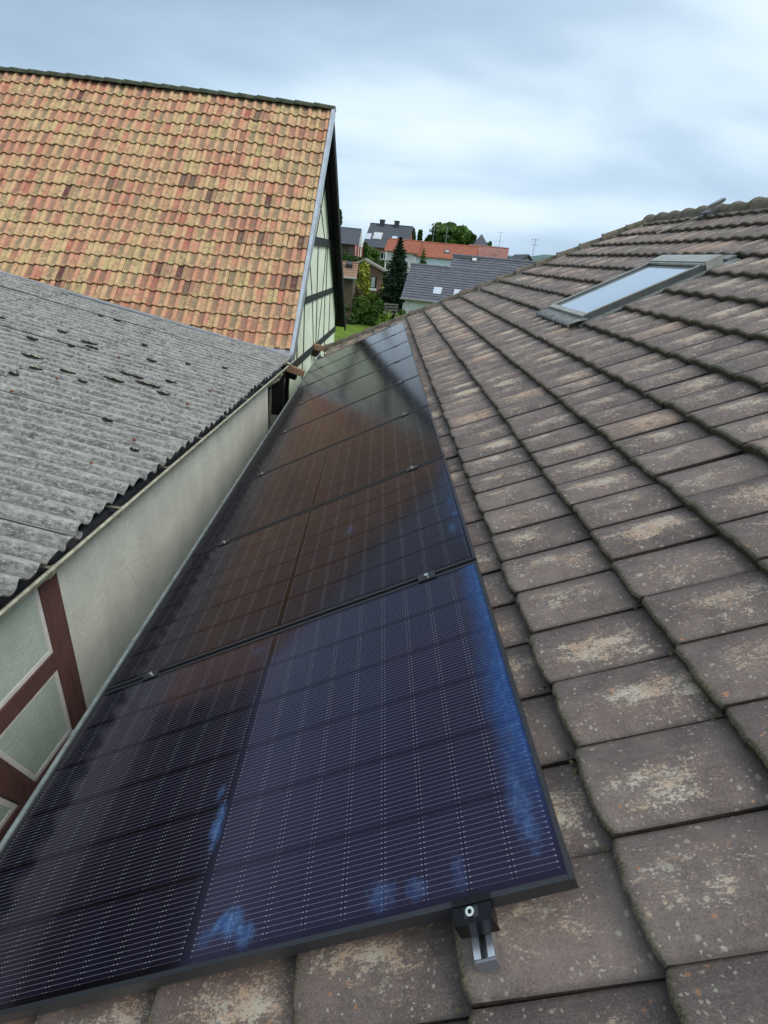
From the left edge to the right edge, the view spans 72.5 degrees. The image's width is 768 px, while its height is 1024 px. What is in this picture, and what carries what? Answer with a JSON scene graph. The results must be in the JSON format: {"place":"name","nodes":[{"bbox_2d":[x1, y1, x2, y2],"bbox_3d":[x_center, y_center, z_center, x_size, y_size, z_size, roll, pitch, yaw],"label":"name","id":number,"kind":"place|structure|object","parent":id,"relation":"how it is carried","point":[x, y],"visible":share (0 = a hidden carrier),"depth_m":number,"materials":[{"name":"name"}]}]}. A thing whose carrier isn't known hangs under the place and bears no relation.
{"place":"outdoors","nodes":[
{"label":"outdoors","id":0,"kind":"place"},
{"bbox_2d":[0,66,345,430],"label":"half timbered barn","id":1,"kind":"structure","parent":0,"point":[215,211],"depth_m":9.87,"materials":[{"name":"orange tile"}]},
{"bbox_2d":[334,284,397,341],"bbox_3d":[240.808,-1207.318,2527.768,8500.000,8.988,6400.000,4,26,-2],"label":"ground","id":2,"kind":"structure","parent":0,"point":[340,333],"depth_m":41.18,"materials":[{"name":"green plant"}]},
{"bbox_2d":[0,271,292,841],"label":"lean to shed","id":3,"kind":"object","parent":2,"relation":"on","point":[131,440],"visible":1,"depth_m":4.39,"materials":[{"name":"concrete"}]},
{"bbox_2d":[340,209,342,224],"bbox_3d":[-4.817,-26.873,54.274,0.852,8.052,0.749,4,26,-2],"label":"tree","id":4,"kind":"object","parent":2,"relation":"on","point":[341,221],"visible":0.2,"depth_m":52.71,"materials":[{"name":"green plant"}]},
{"bbox_2d":[343,261,358,323],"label":"house","id":5,"kind":"structure","parent":2,"relation":"on","point":[350,272],"depth_m":43.43,"materials":[{"name":"beige paint"}]},
{"bbox_2d":[341,227,361,255],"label":"dark barn","id":6,"kind":"structure","parent":2,"relation":"on","point":[350,238],"depth_m":91.83,"materials":[{"name":"grey tile"}]},
{"bbox_2d":[348,247,353,255],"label":"door","id":7,"kind":"structure","parent":6,"relation":"in","point":[351,249],"depth_m":91.57,"materials":[{"name":"grey"}]},
{"bbox_2d":[345,301,360,324],"bbox_3d":[-3.006,-17.100,44.601,2.534,2.494,2.117,4,26,-2],"label":"shrub","id":8,"kind":"object","parent":2,"relation":"on","point":[351,321],"visible":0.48,"depth_m":44.09,"materials":[{"name":"green plant"}]},
{"bbox_2d":[354,245,362,256],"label":"red booth","id":9,"kind":"object","parent":2,"relation":"on","point":[356,250],"visible":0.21,"depth_m":81.91,"materials":[{"name":"paint"}]},
{"bbox_2d":[354,285,362,296],"bbox_3d":[-2.547,-19.271,47.920,2.303,2.906,2.050,4,26,-2],"label":"shrub","id":10,"kind":"object","parent":2,"relation":"on","point":[359,292],"visible":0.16,"depth_m":47.15,"materials":[{"name":"green plant"}]},
{"bbox_2d":[359,230,362,255],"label":"folded parasol","id":11,"kind":"object","parent":2,"relation":"on","point":[361,242],"visible":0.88,"depth_m":80.33,"materials":[{"name":"white fabric"}]},
{"bbox_2d":[352,294,371,324],"bbox_3d":[-1.979,-17.337,45.043,2.697,2.600,2.170,4,26,-2],"label":"shrub","id":12,"kind":"object","parent":2,"relation":"on","point":[363,309],"visible":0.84,"depth_m":44.28,"materials":[{"name":"green plant"}]},
{"bbox_2d":[355,260,371,297],"bbox_3d":[-2.060,-21.638,50.212,2.415,4.632,2.171,4,26,-2],"label":"yellow shrub","id":13,"kind":"object","parent":2,"relation":"on","point":[362,282],"visible":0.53,"depth_m":49.41,"materials":[{"name":"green plant"}]},
{"bbox_2d":[362,241,367,258],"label":"shrub","id":14,"kind":"object","parent":2,"relation":"on","point":[365,246],"visible":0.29,"depth_m":83.51,"materials":[{"name":"green plant"}]},
{"bbox_2d":[342,252,389,278],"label":"hedge","id":15,"kind":"object","parent":2,"relation":"on","point":[348,257],"visible":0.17,"depth_m":70.57,"materials":[{"name":"green plant"}]},
{"bbox_2d":[356,258,387,292],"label":"brick cottage","id":16,"kind":"structure","parent":2,"relation":"on","point":[376,271],"depth_m":55.27,"materials":[{"name":"brown brick"}]},
{"bbox_2d":[369,276,376,290],"bbox_3d":[-1.143,-24.223,55.488,0.757,1.360,0.150,4,26,-2],"label":"window","id":17,"kind":"structure","parent":16,"relation":"in","point":[373,279],"depth_m":55.48,"materials":[{"name":"white glass"}]},
{"bbox_2d":[367,292,380,311],"bbox_3d":[-1.086,-19.466,49.017,2.023,2.194,1.682,4,26,-2],"label":"shrub","id":18,"kind":"object","parent":2,"relation":"on","point":[371,296],"visible":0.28,"depth_m":48.46,"materials":[{"name":"green plant"}]},
{"bbox_2d":[366,246,382,261],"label":"shrub","id":19,"kind":"object","parent":2,"relation":"on","point":[373,253],"visible":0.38,"depth_m":84.76,"materials":[{"name":"green plant"}]},
{"bbox_2d":[367,298,384,325],"bbox_3d":[-0.431,-16.748,44.210,1.912,2.498,1.574,4,26,-2],"label":"shrub","id":20,"kind":"object","parent":2,"relation":"on","point":[377,307],"visible":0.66,"depth_m":43.80,"materials":[{"name":"green plant"}]},
{"bbox_2d":[375,312,391,324],"bbox_3d":[0.104,-12.866,36.680,1.799,2.164,1.516,4,26,-2],"label":"shrub","id":21,"kind":"object","parent":2,"relation":"on","point":[385,317],"visible":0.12,"depth_m":36.22,"materials":[{"name":"green plant"}]},
{"bbox_2d":[0,196,767,1023],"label":"tiled house","id":22,"kind":"structure","parent":2,"relation":"on","point":[598,406],"depth_m":1.56,"materials":[{"name":"brown tile"}]},
{"bbox_2d":[264,355,418,440],"bbox_3d":[-0.442,-1.277,5.784,1.534,0.842,1.134,4,26,-2],"label":"solar panel","id":23,"kind":"object","parent":22,"relation":"on","point":[372,383],"visible":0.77,"depth_m":5.71,"materials":[{"name":"black glass"}]},
{"bbox_2d":[284,340,413,410],"bbox_3d":[-0.445,-1.784,6.821,1.534,0.842,1.134,4,26,-2],"label":"solar panel","id":24,"kind":"object","parent":22,"relation":"on","point":[390,356],"visible":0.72,"depth_m":6.76,"materials":[{"name":"black glass"}]},
{"bbox_2d":[297,330,408,389],"bbox_3d":[-0.448,-2.292,7.857,1.534,0.842,1.134,4,26,-2],"label":"solar panel","id":25,"kind":"object","parent":22,"relation":"on","point":[383,345],"visible":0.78,"depth_m":7.81,"materials":[{"name":"black glass"}]},
{"bbox_2d":[471,932,500,972],"bbox_3d":[0.180,-1.220,5.160,0.052,0.051,9.348,4,26,-2],"label":"mounting rail","id":26,"kind":"object","parent":22,"relation":"attached to","point":[486,953],"visible":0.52,"depth_m":0.97,"materials":[{"name":"metal"}]},
{"bbox_2d":[0,561,578,1023],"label":"solar panel","id":27,"kind":"object","parent":26,"relation":"attached to","point":[364,769],"visible":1,"depth_m":1.39,"materials":[{"name":"blue glass"}]},
{"bbox_2d":[105,456,477,691],"bbox_3d":[-0.434,0.245,2.675,1.534,0.842,1.134,4,26,-2],"label":"solar panel","id":28,"kind":"object","parent":26,"relation":"attached to","point":[390,534],"visible":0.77,"depth_m":2.51,"materials":[{"name":"black glass"}]},
{"bbox_2d":[191,405,445,555],"bbox_3d":[-0.436,-0.262,3.712,1.534,0.842,1.134,4,26,-2],"label":"solar panel","id":29,"kind":"object","parent":26,"relation":"attached to","point":[389,449],"visible":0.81,"depth_m":3.59,"materials":[{"name":"black glass"}]},
{"bbox_2d":[308,322,405,372],"bbox_3d":[-0.450,-2.799,8.894,1.534,0.842,1.134,4,26,-2],"label":"solar panel","id":30,"kind":"object","parent":26,"relation":"attached to","point":[361,344],"visible":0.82,"depth_m":8.85,"materials":[{"name":"black glass"}]},
{"bbox_2d":[406,464,417,471],"bbox_3d":[0.169,-0.245,3.079,0.078,0.065,0.044,4,26,-2],"label":"clamp","id":31,"kind":"object","parent":26,"relation":"attached to","point":[411,467],"visible":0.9,"depth_m":3.06,"materials":[{"name":"silver metal"}]},
{"bbox_2d":[418,570,435,581],"bbox_3d":[0.172,0.263,2.043,0.078,0.065,0.044,4,26,-2],"label":"clamp","id":32,"kind":"object","parent":26,"relation":"attached to","point":[426,575],"visible":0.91,"depth_m":2.03,"materials":[{"name":"silver metal"}]},
{"bbox_2d":[451,891,499,938],"bbox_3d":[0.174,0.771,1.002,0.089,0.076,0.048,4,26,-2],"label":"end clamp","id":33,"kind":"object","parent":26,"relation":"attached to","point":[474,915],"visible":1,"depth_m":0.99,"materials":[{"name":"black metal"}]},
{"bbox_2d":[656,197,726,233],"bbox_3d":[3.844,-3.675,6.524,0.260,0.411,0.703,-11,31,-31],"label":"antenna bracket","id":34,"kind":"object","parent":22,"relation":"on","point":[706,213],"visible":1,"depth_m":6.34,"materials":[{"name":"metal"}]},
{"bbox_3d":[-0.987,-0.780,5.398,0.052,0.051,9.303,4,26,-2],"label":"mounting rail","id":35,"kind":"object","parent":22,"relation":"attached to","visible":0},
{"bbox_2d":[142,668,159,680],"bbox_3d":[-0.996,0.712,2.260,0.078,0.065,0.044,4,26,-2],"label":"clamp","id":36,"kind":"object","parent":35,"relation":"attached to","point":[153,673],"visible":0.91,"depth_m":2.25,"materials":[{"name":"silver metal"}]},
{"bbox_2d":[218,539,229,545],"bbox_3d":[-0.999,0.205,3.296,0.078,0.065,0.044,4,26,-2],"label":"clamp","id":37,"kind":"object","parent":35,"relation":"attached to","point":[225,541],"visible":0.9,"depth_m":3.28,"materials":[{"name":"silver metal"}]},
{"bbox_2d":[236,375,428,484],"bbox_3d":[-0.439,-0.770,4.748,1.534,0.842,1.134,4,26,-2],"label":"solar panel","id":38,"kind":"object","parent":35,"relation":"on","point":[350,420],"visible":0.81,"depth_m":4.66,"materials":[{"name":"black glass"}]},
{"bbox_2d":[363,219,413,260],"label":"brick farmhouse","id":39,"kind":"object","parent":2,"relation":"on","point":[378,235],"visible":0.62,"depth_m":90.60,"materials":[{"name":"grey tile"}]},
{"bbox_2d":[380,252,384,259],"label":"window","id":40,"kind":"structure","parent":39,"relation":"in","point":[382,257],"depth_m":89.86,"materials":[{"name":"white glass"}]},
{"bbox_2d":[373,236,408,319],"bbox_3d":[1.358,-20.479,46.294,4.512,6.891,4.457,17,28,22],"label":"conifer","id":41,"kind":"object","parent":2,"relation":"on","point":[394,281],"visible":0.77,"depth_m":45.67,"materials":[{"name":"green plant"}]},
{"bbox_2d":[383,303,398,314],"bbox_3d":[0.546,-16.517,44.061,1.228,1.925,0.520,4,26,-2],"label":"garden bench","id":42,"kind":"object","parent":2,"relation":"on","point":[397,305],"visible":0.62,"depth_m":43.94,"materials":[{"name":"grey wood"}]},
{"bbox_2d":[398,310,406,315],"bbox_3d":[1.148,-13.714,38.484,1.084,2.286,1.117,-12,31,-32],"label":"shrub","id":43,"kind":"object","parent":2,"relation":"on","point":[402,313],"visible":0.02,"depth_m":37.91,"materials":[{"name":"green plant"}]},
{"bbox_2d":[384,238,421,276],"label":"red roofed annex","id":44,"kind":"object","parent":2,"relation":"on","point":[412,247],"visible":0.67,"depth_m":74.25,"materials":[{"name":"tile"}]},
{"bbox_2d":[417,229,422,240],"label":"cypress","id":45,"kind":"object","parent":2,"relation":"on","point":[420,236],"visible":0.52,"depth_m":101.12,"materials":[{"name":"green plant"}]},
{"bbox_2d":[419,248,426,263],"bbox_3d":[4.312,-27.641,60.647,1.959,5.287,2.000,-9,29,-27],"label":"larch","id":46,"kind":"object","parent":2,"relation":"on","point":[423,256],"visible":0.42,"depth_m":59.75,"materials":[{"name":"green plant"}]},
{"bbox_2d":[427,234,434,241],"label":"tree","id":47,"kind":"object","parent":2,"relation":"on","point":[430,238],"visible":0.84,"depth_m":99.51,"materials":[{"name":"green plant"}]},
{"bbox_2d":[400,263,489,312],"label":"grey roofed house","id":48,"kind":"structure","parent":2,"relation":"on","point":[425,284],"depth_m":40.05,"materials":[{"name":"tile"}]},
{"bbox_2d":[413,241,478,265],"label":"red roofed house","id":49,"kind":"structure","parent":2,"relation":"on","point":[438,253],"depth_m":74.06,"materials":[{"name":"tile"}]},
{"bbox_2d":[429,222,470,244],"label":"round tree","id":50,"kind":"object","parent":2,"relation":"on","point":[459,234],"visible":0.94,"depth_m":97.43,"materials":[{"name":"green plant"}]},
{"bbox_2d":[465,231,476,244],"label":"bushy tree","id":51,"kind":"object","parent":2,"relation":"on","point":[473,237],"visible":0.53,"depth_m":99.92,"materials":[{"name":"green plant"}]},
{"bbox_2d":[469,244,508,258],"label":"dusty red roofed house","id":52,"kind":"structure","parent":2,"relation":"on","point":[489,251],"depth_m":76.64,"materials":[{"name":"tile"}]},
{"bbox_2d":[449,254,534,280],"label":"grey roofed wing","id":53,"kind":"structure","parent":2,"relation":"on","point":[495,266],"depth_m":40.70,"materials":[{"name":"grey tile"}]},
{"bbox_2d":[509,254,532,260],"bbox_3d":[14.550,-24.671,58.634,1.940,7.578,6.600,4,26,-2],"label":"gabled house","id":54,"kind":"structure","parent":2,"relation":"on","point":[527,257],"depth_m":55.30,"materials":[{"name":"grey tile"}]},
{"bbox_2d":[0,0,767,255],"label":"sky","id":55,"kind":"structure","parent":0,"point":[561,124],"materials":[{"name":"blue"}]},
{"bbox_2d":[472,234,487,245],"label":"pyramid roofed house","id":56,"kind":"structure","parent":0,"point":[480,240],"depth_m":85.16,"materials":[{"name":"grey tile"}]},
{"bbox_2d":[508,254,553,260],"bbox_3d":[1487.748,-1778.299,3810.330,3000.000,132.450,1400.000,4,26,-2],"label":"hills","id":57,"kind":"structure","parent":0,"point":[538,257],"depth_m":3614.35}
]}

